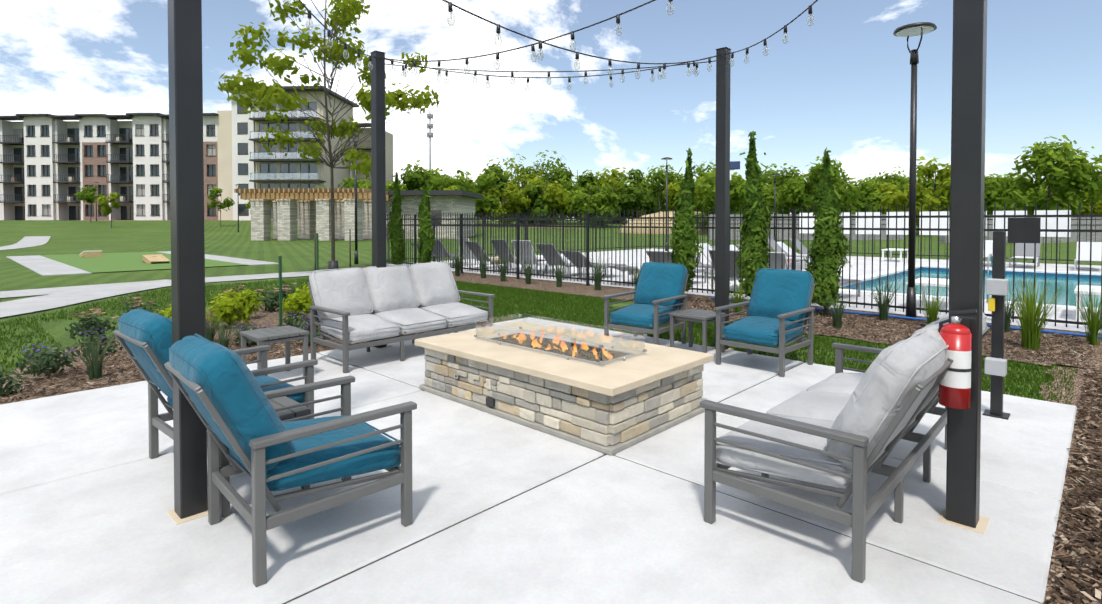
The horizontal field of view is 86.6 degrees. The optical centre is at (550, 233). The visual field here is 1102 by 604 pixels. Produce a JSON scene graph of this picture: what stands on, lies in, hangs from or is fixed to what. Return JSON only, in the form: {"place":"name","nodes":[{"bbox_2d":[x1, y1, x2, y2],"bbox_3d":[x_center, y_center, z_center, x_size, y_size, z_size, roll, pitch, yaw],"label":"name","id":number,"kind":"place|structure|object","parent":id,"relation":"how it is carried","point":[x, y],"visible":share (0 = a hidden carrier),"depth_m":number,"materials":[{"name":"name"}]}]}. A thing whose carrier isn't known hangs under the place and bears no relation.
{"place":"outdoors","nodes":[
{"label":"outdoors","id":0,"kind":"place"},
{"bbox_2d":[0,236,50,249],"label":"sidewalk","id":1,"kind":"structure","parent":0,"point":[28,241],"depth_m":41.08,"materials":[{"name":"concrete"}]},
{"bbox_2d":[0,268,364,297],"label":"sidewalk","id":2,"kind":"structure","parent":0,"point":[27,292],"depth_m":14.00,"materials":[{"name":"concrete"}]},
{"bbox_2d":[0,317,1076,603],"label":"patio","id":3,"kind":"structure","parent":0,"point":[506,511],"depth_m":2.97,"materials":[{"name":"concrete"}]},
{"bbox_2d":[167,0,207,524],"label":"light post","id":4,"kind":"object","parent":3,"relation":"on","point":[187,213],"visible":0.73,"depth_m":3.00,"materials":[{"name":"black metal"}]},
{"bbox_2d":[299,0,817,77],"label":"string light cables","id":5,"kind":"object","parent":4,"relation":"attached to","point":[676,64],"visible":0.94,"depth_m":5.88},
{"bbox_2d":[308,0,811,86],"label":"string lights","id":6,"kind":"object","parent":5,"relation":"hanging from","point":[450,8],"visible":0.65,"depth_m":5.74},
{"bbox_2d":[283,0,814,90],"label":"light bulbs","id":7,"kind":"object","parent":6,"relation":"in","point":[438,74],"visible":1,"depth_m":5.76,"materials":[{"name":"glass"}]},
{"bbox_2d":[113,308,317,458],"bbox_3d":[-2.134,0.952,3.744,0.750,0.991,0.959,1,2,41],"label":"armchair","id":8,"kind":"object","parent":3,"relation":"on","point":[144,337],"visible":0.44,"depth_m":3.57,"materials":[{"name":"fabric"}]},
{"bbox_2d":[219,396,310,516],"bbox_3d":[-1.699,1.226,3.327,0.480,0.460,0.474,1,2,44],"label":"side table","id":9,"kind":"object","parent":3,"relation":"on","point":[284,401],"visible":0.23,"depth_m":3.27,"materials":[{"name":"grey metal"}]},
{"bbox_2d":[240,325,308,375],"bbox_3d":[-2.681,1.177,5.673,0.480,0.460,0.474,1,2,44],"label":"side table","id":10,"kind":"object","parent":3,"relation":"on","point":[287,334],"visible":0.88,"depth_m":5.64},
{"bbox_2d":[164,334,416,586],"bbox_3d":[-1.278,0.971,2.885,0.959,0.989,0.750,-1,2,-44],"label":"armchair","id":11,"kind":"object","parent":3,"relation":"on","point":[269,450],"visible":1,"depth_m":2.63,"materials":[{"name":"fabric"}]},
{"bbox_2d":[370,50,391,348],"bbox_3d":[-2.075,-0.401,7.080,0.190,3.559,0.200,1,2,44],"label":"light post","id":12,"kind":"object","parent":3,"relation":"on","point":[378,172],"visible":0.79,"depth_m":7.02,"materials":[{"name":"black metal"}]},
{"bbox_2d":[308,262,494,372],"bbox_3d":[-1.732,0.886,6.901,0.959,0.990,2.020,1,2,42],"label":"outdoor sofa","id":13,"kind":"object","parent":3,"relation":"on","point":[392,303],"visible":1,"depth_m":6.69,"materials":[{"name":"fabric"}]},
{"bbox_2d":[419,348,704,455],"bbox_3d":[0.035,1.221,5.016,2.200,0.400,1.282,1,2,44],"label":"fire pit base","id":14,"kind":"object","parent":3,"relation":"on","point":[607,424],"visible":0.54,"depth_m":4.30,"materials":[{"name":"beige stone"}]},
{"bbox_2d":[414,321,713,395],"bbox_3d":[0.036,0.994,5.012,2.260,0.055,1.337,1,2,44],"label":"fire pit top","id":15,"kind":"object","parent":14,"relation":"on","point":[654,362],"visible":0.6,"depth_m":4.54,"materials":[{"name":"beige stone"}]},
{"bbox_2d":[474,313,646,364],"bbox_3d":[0.036,0.880,5.009,1.482,0.172,0.582,1,2,44],"label":"glass wind guard","id":16,"kind":"object","parent":15,"relation":"on","point":[568,356],"visible":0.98,"depth_m":4.86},
{"bbox_2d":[484,332,636,364],"bbox_3d":[0.036,0.994,5.012,1.370,0.084,0.470,1,2,44],"label":"fire pit burner","id":17,"kind":"object","parent":15,"relation":"in","point":[544,347],"visible":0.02,"depth_m":4.99,"materials":[{"name":"grey stone"}]},
{"bbox_2d":[603,262,688,344],"bbox_3d":[1.226,0.878,7.309,0.750,0.989,0.959,1,2,40],"label":"armchair","id":18,"kind":"object","parent":3,"relation":"on","point":[659,295],"visible":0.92,"depth_m":7.27,"materials":[{"name":"fabric"}]},
{"bbox_2d":[669,309,725,352],"bbox_3d":[1.705,1.153,6.809,0.480,0.460,0.474,1,2,44],"label":"side table","id":19,"kind":"object","parent":3,"relation":"on","point":[703,317],"visible":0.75,"depth_m":6.77,"materials":[{"name":"grey metal"}]},
{"bbox_2d":[711,47,732,351],"bbox_3d":[2.045,-0.398,6.937,0.190,3.559,0.200,1,2,44],"label":"light post","id":20,"kind":"object","parent":3,"relation":"on","point":[722,188],"visible":0.88,"depth_m":6.88,"materials":[{"name":"black metal"}]},
{"bbox_2d":[714,268,814,376],"bbox_3d":[2.338,0.898,6.289,0.960,0.992,0.750,-1,2,-44],"label":"armchair","id":21,"kind":"object","parent":3,"relation":"on","point":[780,311],"visible":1,"depth_m":6.22,"materials":[{"name":"fabric"}]},
{"bbox_2d":[700,313,989,582],"bbox_3d":[1.797,0.959,3.373,0.959,0.992,2.020,1,2,44],"label":"grey sofa","id":22,"kind":"object","parent":3,"relation":"on","point":[838,428],"visible":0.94,"depth_m":2.72,"materials":[{"name":"fabric"}]},
{"bbox_2d":[938,0,989,533],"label":"light post","id":23,"kind":"object","parent":3,"relation":"on","point":[968,121],"visible":1,"depth_m":2.91,"materials":[{"name":"black metal"}]},
{"bbox_2d":[938,309,976,408],"bbox_3d":[1.995,0.604,2.879,0.150,0.484,0.132,0,1,10],"label":"fire extinguisher","id":24,"kind":"object","parent":23,"relation":"attached to","point":[955,380],"visible":0.88,"depth_m":2.83,"materials":[{"name":"red metal"}]},
{"bbox_2d":[982,231,1010,419],"bbox_3d":[3.491,0.705,4.571,0.160,1.450,0.220,1,2,44],"label":"power pedestal","id":25,"kind":"object","parent":3,"relation":"on","point":[995,367],"visible":1,"depth_m":4.55,"materials":[{"name":"grey metal"}]},
{"bbox_2d":[0,220,1101,404],"bbox_3d":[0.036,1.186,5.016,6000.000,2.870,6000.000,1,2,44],"label":"lawn","id":26,"kind":"structure","parent":0,"point":[226,239],"depth_m":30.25,"materials":[{"name":"green plant"}]},
{"bbox_2d":[74,186,104,222],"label":"lawn tree","id":27,"kind":"object","parent":26,"relation":"on","point":[84,194],"visible":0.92,"depth_m":67.69,"materials":[{"name":"green plant"}]},
{"bbox_2d":[0,279,205,316],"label":"walkway","id":28,"kind":"structure","parent":26,"relation":"on","point":[28,305],"depth_m":11.76,"materials":[{"name":"concrete"}]},
{"bbox_2d":[96,192,120,227],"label":"lawn tree","id":29,"kind":"object","parent":26,"relation":"on","point":[106,208],"visible":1,"depth_m":60.44,"materials":[{"name":"green plant"}]},
{"bbox_2d":[6,251,278,275],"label":"games court paving","id":30,"kind":"structure","parent":26,"relation":"on","point":[54,265],"depth_m":21.28,"materials":[{"name":"concrete"}]},
{"bbox_2d":[0,86,392,220],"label":"apartment building","id":31,"kind":"structure","parent":26,"relation":"on","point":[51,165],"depth_m":91.41,"materials":[{"name":"white paint"}]},
{"bbox_2d":[207,187,234,226],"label":"lawn tree","id":32,"kind":"object","parent":26,"relation":"on","point":[215,191],"visible":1,"depth_m":66.71,"materials":[{"name":"green plant"}]},
{"bbox_2d":[0,277,459,375],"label":"lawn grass","id":33,"kind":"structure","parent":26,"relation":"on","point":[64,315],"depth_m":10.08,"materials":[{"name":"green plant"}]},
{"bbox_2d":[0,302,469,404],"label":"mulch bed","id":34,"kind":"object","parent":26,"relation":"on","point":[262,317],"visible":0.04,"depth_m":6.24,"materials":[{"name":"brown wood"}]},
{"bbox_2d":[0,367,27,396],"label":"shrub","id":35,"kind":"object","parent":34,"relation":"on","point":[9,379],"visible":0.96,"depth_m":5.16,"materials":[{"name":"green plant"}]},
{"bbox_2d":[16,344,64,373],"bbox_3d":[-5.272,1.285,6.015,0.369,0.309,0.395,0,1,3],"label":"catmint plant","id":36,"kind":"object","parent":34,"relation":"on","point":[29,358],"visible":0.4,"depth_m":5.96,"materials":[{"name":"green plant"}]},
{"bbox_2d":[19,343,78,379],"bbox_3d":[-4.937,1.259,5.803,0.414,0.334,0.468,0,1,6],"label":"catmint plant","id":37,"kind":"object","parent":34,"relation":"on","point":[53,363],"visible":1,"depth_m":5.75,"materials":[{"name":"green plant"}]},
{"bbox_2d":[65,308,115,342],"bbox_3d":[-5.881,1.192,7.492,0.501,0.469,0.523,1,2,44],"label":"sedum","id":38,"kind":"object","parent":34,"relation":"on","point":[96,324],"visible":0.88,"depth_m":7.43,"materials":[{"name":"green plant"}]},
{"bbox_2d":[65,332,117,380],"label":"ornamental grass","id":39,"kind":"object","parent":34,"relation":"on","point":[94,368],"depth_m":5.66,"materials":[{"name":"green plant"}]},
{"bbox_2d":[69,328,122,357],"bbox_3d":[-5.206,1.284,6.640,0.549,0.382,0.456,0,1,-6],"label":"catmint plant","id":40,"kind":"object","parent":34,"relation":"on","point":[101,348],"visible":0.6,"depth_m":6.66,"materials":[{"name":"green plant"}]},
{"bbox_2d":[205,289,254,327],"bbox_3d":[-4.620,1.095,8.458,0.641,0.576,0.643,1,2,44],"label":"gold shrub","id":41,"kind":"object","parent":34,"relation":"on","point":[227,309],"visible":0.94,"depth_m":8.34,"materials":[{"name":"green plant"}]},
{"bbox_2d":[216,286,265,319],"bbox_3d":[-4.872,1.094,9.161,0.714,0.528,0.473,-1,1,-32],"label":"gold shrub","id":42,"kind":"object","parent":34,"relation":"on","point":[250,301],"visible":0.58,"depth_m":9.15,"materials":[{"name":"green plant"}]},
{"bbox_2d":[255,287,290,312],"bbox_3d":[-4.762,1.153,9.988,0.596,0.460,0.421,0,1,-13],"label":"sedum","id":43,"kind":"object","parent":34,"relation":"on","point":[270,304],"visible":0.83,"depth_m":9.91,"materials":[{"name":"green plant"}]},
{"bbox_2d":[277,288,312,319],"bbox_3d":[-3.877,1.098,8.989,0.636,0.505,0.631,1,2,44],"label":"gold shrub","id":44,"kind":"object","parent":34,"relation":"on","point":[298,302],"visible":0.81,"depth_m":8.90,"materials":[{"name":"green plant"}]},
{"bbox_2d":[278,233,318,326],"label":"garden stakes","id":45,"kind":"object","parent":34,"relation":"on","point":[280,279],"visible":0.64,"depth_m":7.53,"materials":[{"name":"green metal"}]},
{"bbox_2d":[234,188,388,240],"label":"pergola","id":46,"kind":"object","parent":26,"relation":"on","point":[284,200],"visible":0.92,"depth_m":46.65,"materials":[{"name":"stone"}]},
{"bbox_2d":[218,0,439,260],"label":"locust tree","id":47,"kind":"object","parent":26,"relation":"on","point":[344,18],"visible":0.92,"depth_m":15.53,"materials":[{"name":"green plant"}]},
{"bbox_2d":[352,130,363,263],"bbox_3d":[-7.091,-1.310,21.248,0.580,4.840,0.580,0,1,9],"label":"street lamp","id":48,"kind":"object","parent":26,"relation":"on","point":[356,237],"visible":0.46,"depth_m":21.23,"materials":[{"name":"black metal"}]},
{"bbox_2d":[391,160,441,189],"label":"tree","id":49,"kind":"object","parent":26,"relation":"on","point":[411,180],"visible":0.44,"depth_m":80.35,"materials":[{"name":"green plant"}]},
{"bbox_2d":[386,190,483,238],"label":"pool house","id":50,"kind":"structure","parent":26,"relation":"on","point":[452,202],"depth_m":51.55,"materials":[{"name":"stone"}]},
{"bbox_2d":[421,168,476,191],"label":"tree","id":51,"kind":"object","parent":26,"relation":"on","point":[464,185],"visible":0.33,"depth_m":76.54,"materials":[{"name":"green plant"}]},
{"bbox_2d":[466,169,503,223],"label":"tree","id":52,"kind":"object","parent":26,"relation":"on","point":[483,181],"visible":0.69,"depth_m":74.65,"materials":[{"name":"green plant"}]},
{"bbox_2d":[475,163,508,220],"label":"tree","id":53,"kind":"object","parent":26,"relation":"on","point":[501,182],"visible":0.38,"depth_m":92.67,"materials":[{"name":"green plant"}]},
{"bbox_2d":[475,181,531,223],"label":"tree","id":54,"kind":"object","parent":26,"relation":"on","point":[512,196],"visible":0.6,"depth_m":75.16,"materials":[{"name":"green plant"}]},
{"bbox_2d":[482,154,549,188],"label":"tree","id":55,"kind":"object","parent":26,"relation":"on","point":[507,173],"visible":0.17,"depth_m":103.49,"materials":[{"name":"green plant"}]},
{"bbox_2d":[514,182,551,223],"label":"tree","id":56,"kind":"object","parent":26,"relation":"on","point":[533,193],"visible":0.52,"depth_m":77.68,"materials":[{"name":"green plant"}]},
{"bbox_2d":[514,150,566,187],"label":"tree","id":57,"kind":"object","parent":26,"relation":"on","point":[546,168],"visible":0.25,"depth_m":104.93,"materials":[{"name":"green plant"}]},
{"bbox_2d":[519,176,577,223],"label":"tree","id":58,"kind":"object","parent":26,"relation":"on","point":[558,199],"visible":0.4,"depth_m":79.26,"materials":[{"name":"green plant"}]},
{"bbox_2d":[545,166,597,220],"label":"tree","id":59,"kind":"object","parent":26,"relation":"on","point":[583,180],"visible":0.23,"depth_m":96.09,"materials":[{"name":"green plant"}]},
{"bbox_2d":[565,181,600,222],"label":"tree","id":60,"kind":"object","parent":26,"relation":"on","point":[591,189],"visible":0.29,"depth_m":80.93,"materials":[{"name":"green plant"}]},
{"bbox_2d":[567,182,619,225],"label":"tree","id":61,"kind":"object","parent":26,"relation":"on","point":[602,199],"visible":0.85,"depth_m":72.74,"materials":[{"name":"green plant"}]},
{"bbox_2d":[578,165,629,194],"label":"tree","id":62,"kind":"object","parent":26,"relation":"on","point":[614,179],"visible":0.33,"depth_m":97.35,"materials":[{"name":"green plant"}]},
{"bbox_2d":[595,187,646,223],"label":"tree","id":63,"kind":"object","parent":26,"relation":"on","point":[630,201],"visible":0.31,"depth_m":80.30,"materials":[{"name":"green plant"}]},
{"bbox_2d":[613,168,659,216],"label":"tree","id":64,"kind":"object","parent":26,"relation":"on","point":[651,204],"visible":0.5,"depth_m":83.67,"materials":[{"name":"green plant"}]},
{"bbox_2d":[619,211,706,233],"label":"mound root","id":65,"kind":"object","parent":26,"relation":"on","point":[656,221],"visible":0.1,"depth_m":61.74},
{"bbox_2d":[644,164,683,211],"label":"tree","id":66,"kind":"object","parent":26,"relation":"on","point":[660,177],"visible":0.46,"depth_m":97.69,"materials":[{"name":"green plant"}]},
{"bbox_2d":[663,182,702,210],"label":"tree","id":67,"kind":"object","parent":26,"relation":"on","point":[673,191],"visible":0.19,"depth_m":81.08,"materials":[{"name":"green plant"}]},
{"bbox_2d":[694,168,746,229],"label":"tree","id":68,"kind":"object","parent":26,"relation":"on","point":[705,201],"visible":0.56,"depth_m":57.32,"materials":[{"name":"green plant"}]},
{"bbox_2d":[353,265,1101,370],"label":"mulch bed","id":69,"kind":"object","parent":26,"relation":"on","point":[584,289],"visible":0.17,"depth_m":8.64,"materials":[{"name":"brown wood"}]},
{"bbox_2d":[387,172,405,264],"bbox_3d":[-4.870,-0.414,18.429,0.601,3.108,0.565,1,2,44],"label":"arborvitae","id":70,"kind":"object","parent":69,"relation":"on","point":[396,237],"visible":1,"depth_m":18.34,"materials":[{"name":"green plant"}]},
{"bbox_2d":[414,179,435,262],"bbox_3d":[-3.706,-0.238,17.192,0.617,2.807,0.602,1,2,44],"label":"arborvitae","id":71,"kind":"object","parent":69,"relation":"on","point":[425,235],"visible":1,"depth_m":17.11,"materials":[{"name":"green plant"}]},
{"bbox_2d":[667,148,703,291],"bbox_3d":[2.587,-0.192,11.308,0.652,2.962,0.651,1,2,44],"label":"arborvitae","id":72,"kind":"object","parent":69,"relation":"on","point":[684,248],"visible":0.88,"depth_m":11.21,"materials":[{"name":"green plant"}]},
{"bbox_2d":[386,202,1101,329],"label":"pool fence","id":73,"kind":"object","parent":69,"relation":"on","point":[794,228],"visible":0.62,"depth_m":11.68,"materials":[{"name":"black metal"}]},
{"bbox_2d":[1007,218,1040,242],"bbox_3d":[6.692,-0.048,8.274,0.360,0.360,0.020,1,2,44],"label":"fence sign","id":74,"kind":"object","parent":73,"relation":"attached to","point":[1023,230],"visible":1,"depth_m":8.26,"materials":[{"name":"black metal"}]},
{"bbox_2d":[735,131,771,296],"bbox_3d":[3.597,-0.254,10.397,0.620,3.125,0.665,0,1,15],"label":"arborvitae","id":75,"kind":"object","parent":69,"relation":"on","point":[754,233],"visible":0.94,"depth_m":10.24,"materials":[{"name":"green plant"}]},
{"bbox_2d":[804,147,851,315],"bbox_3d":[4.485,-0.049,9.512,0.685,2.751,0.713,0,1,-13],"label":"arborvitae","id":76,"kind":"object","parent":69,"relation":"on","point":[827,254],"visible":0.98,"depth_m":9.38,"materials":[{"name":"green plant"}]},
{"bbox_2d":[819,294,851,327],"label":"ornamental grass","id":77,"kind":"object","parent":69,"relation":"on","point":[837,322],"depth_m":8.42,"materials":[{"name":"green plant"}]},
{"bbox_2d":[860,273,910,320],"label":"ornamental grass","id":78,"kind":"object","parent":69,"relation":"on","point":[883,308],"depth_m":9.07,"materials":[{"name":"green plant"}]},
{"bbox_2d":[711,297,1101,338],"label":"blue hose","id":79,"kind":"object","parent":69,"relation":"on","point":[988,325],"visible":0.4,"depth_m":8.99,"materials":[{"name":"blue"}]},
{"bbox_2d":[893,22,936,316],"bbox_3d":[5.632,-0.945,9.101,0.580,4.560,0.580,0,1,9],"label":"lamp post","id":80,"kind":"object","parent":69,"relation":"on","point":[914,29],"visible":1,"depth_m":9.07,"materials":[{"name":"black metal"}]},
{"bbox_2d":[911,285,947,324],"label":"ornamental grass","id":81,"kind":"object","parent":69,"relation":"on","point":[932,311],"depth_m":8.39,"materials":[{"name":"green plant"}]},
{"bbox_2d":[1007,272,1076,349],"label":"ornamental grass","id":82,"kind":"object","parent":69,"relation":"on","point":[1030,320],"depth_m":7.01,"materials":[{"name":"green plant"}]},
{"bbox_2d":[1065,283,1101,344],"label":"ornamental grass","id":83,"kind":"object","parent":69,"relation":"on","point":[1093,323],"depth_m":7.26,"materials":[{"name":"green plant"}]},
{"bbox_2d":[734,183,785,213],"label":"tree","id":84,"kind":"object","parent":26,"relation":"on","point":[769,193],"visible":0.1,"depth_m":85.76,"materials":[{"name":"green plant"}]},
{"bbox_2d":[764,163,804,189],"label":"tree","id":85,"kind":"object","parent":26,"relation":"on","point":[779,182],"visible":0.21,"depth_m":98.34,"materials":[{"name":"green plant"}]},
{"bbox_2d":[775,156,866,213],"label":"tree","id":86,"kind":"object","parent":26,"relation":"on","point":[797,191],"visible":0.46,"depth_m":54.86,"materials":[{"name":"green plant"}]},
{"bbox_2d":[842,178,897,212],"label":"tree","id":87,"kind":"object","parent":26,"relation":"on","point":[873,197],"visible":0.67,"depth_m":83.33,"materials":[{"name":"green plant"}]},
{"bbox_2d":[871,166,908,192],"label":"tree","id":88,"kind":"object","parent":26,"relation":"on","point":[889,178],"visible":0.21,"depth_m":102.50,"materials":[{"name":"green plant"}]},
{"bbox_2d":[709,214,1101,242],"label":"fence","id":89,"kind":"object","parent":26,"relation":"on","point":[943,238],"visible":0.17,"depth_m":47.11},
{"bbox_2d":[877,156,950,231],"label":"tree","id":90,"kind":"object","parent":26,"relation":"on","point":[943,176],"visible":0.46,"depth_m":52.92,"materials":[{"name":"green plant"}]},
{"bbox_2d":[984,175,1047,214],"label":"tree","id":91,"kind":"object","parent":26,"relation":"on","point":[993,192],"visible":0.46,"depth_m":89.70,"materials":[{"name":"green plant"}]},
{"bbox_2d":[990,134,1101,214],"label":"tree","id":92,"kind":"object","parent":26,"relation":"on","point":[1067,171],"visible":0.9,"depth_m":49.78,"materials":[{"name":"green plant"}]},
{"bbox_2d":[1039,364,1101,603],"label":"mulch bed","id":93,"kind":"object","parent":26,"relation":"on","point":[1078,380],"visible":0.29,"depth_m":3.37,"materials":[{"name":"brown wood"}]},
{"bbox_2d":[0,0,1101,220],"label":"sky","id":94,"kind":"structure","parent":0,"point":[840,83],"materials":[{"name":"blue"}]},
{"bbox_2d":[386,248,1101,333],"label":"pool deck paving","id":95,"kind":"structure","parent":0,"point":[1071,316],"depth_m":17.18,"materials":[{"name":"concrete"}]},
{"bbox_2d":[386,215,649,260],"bbox_3d":[-0.264,0.076,26.704,0.070,1.780,17.070,1,2,44],"label":"pool fence","id":96,"kind":"object","parent":95,"relation":"on","point":[618,247],"visible":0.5,"depth_m":26.82,"materials":[{"name":"black metal"}]},
{"bbox_2d":[491,239,545,273],"bbox_3d":[-0.931,0.653,17.680,1.755,1.004,0.675,-1,2,-44],"label":"pool lounger","id":97,"kind":"object","parent":95,"relation":"on","point":[496,248],"visible":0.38,"depth_m":17.21,"materials":[{"name":"grey"}]},
{"bbox_2d":[511,240,566,276],"bbox_3d":[-0.327,0.669,16.958,0.675,1.004,1.755,1,2,37],"label":"pool lounger","id":98,"kind":"object","parent":95,"relation":"on","point":[529,251],"visible":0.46,"depth_m":16.42,"materials":[{"name":"grey"}]},
{"bbox_2d":[536,243,597,276],"bbox_3d":[0.477,0.718,16.407,1.865,0.929,0.675,-1,2,-44],"label":"pool lounger","id":99,"kind":"object","parent":95,"relation":"on","point":[548,256],"visible":0.4,"depth_m":15.97,"materials":[{"name":"grey"}]},
{"bbox_2d":[561,250,626,280],"bbox_3d":[1.165,0.805,15.756,0.675,0.782,1.999,1,2,45],"label":"pool lounger","id":100,"kind":"object","parent":95,"relation":"on","point":[579,259],"visible":0.44,"depth_m":15.36,"materials":[{"name":"grey"}]},
{"bbox_2d":[650,214,1101,262],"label":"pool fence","id":101,"kind":"object","parent":95,"relation":"on","point":[988,224],"visible":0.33,"depth_m":24.74,"materials":[{"name":"black metal"}]},
{"bbox_2d":[799,210,1070,236],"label":"privacy panels","id":102,"kind":"object","parent":101,"relation":"attached to","point":[1051,223],"visible":0.52,"depth_m":23.58,"materials":[{"name":"white paint"}]},
{"bbox_2d":[906,277,948,309],"bbox_3d":[6.909,1.077,10.482,0.700,0.460,1.200,1,2,44],"label":"deck table","id":103,"kind":"object","parent":95,"relation":"on","point":[933,282],"visible":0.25,"depth_m":10.37,"materials":[{"name":"white paint"}]},
{"bbox_2d":[839,253,1100,310],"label":"swimming pool","id":104,"kind":"structure","parent":95,"relation":"in","point":[1072,278],"depth_m":15.79,"materials":[{"name":"teal liquid"}]},
{"bbox_2d":[1009,241,1040,267],"bbox_3d":[15.955,0.687,19.669,0.676,0.855,1.941,1,2,44],"label":"pool lounger","id":105,"kind":"object","parent":95,"relation":"on","point":[1019,250],"visible":0.77,"depth_m":20.04,"materials":[{"name":"grey"}]},
{"bbox_2d":[1074,242,1101,270],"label":"pool lounger","id":106,"kind":"object","parent":95,"relation":"on","point":[1085,251],"visible":0.92,"depth_m":19.00,"materials":[{"name":"grey"}]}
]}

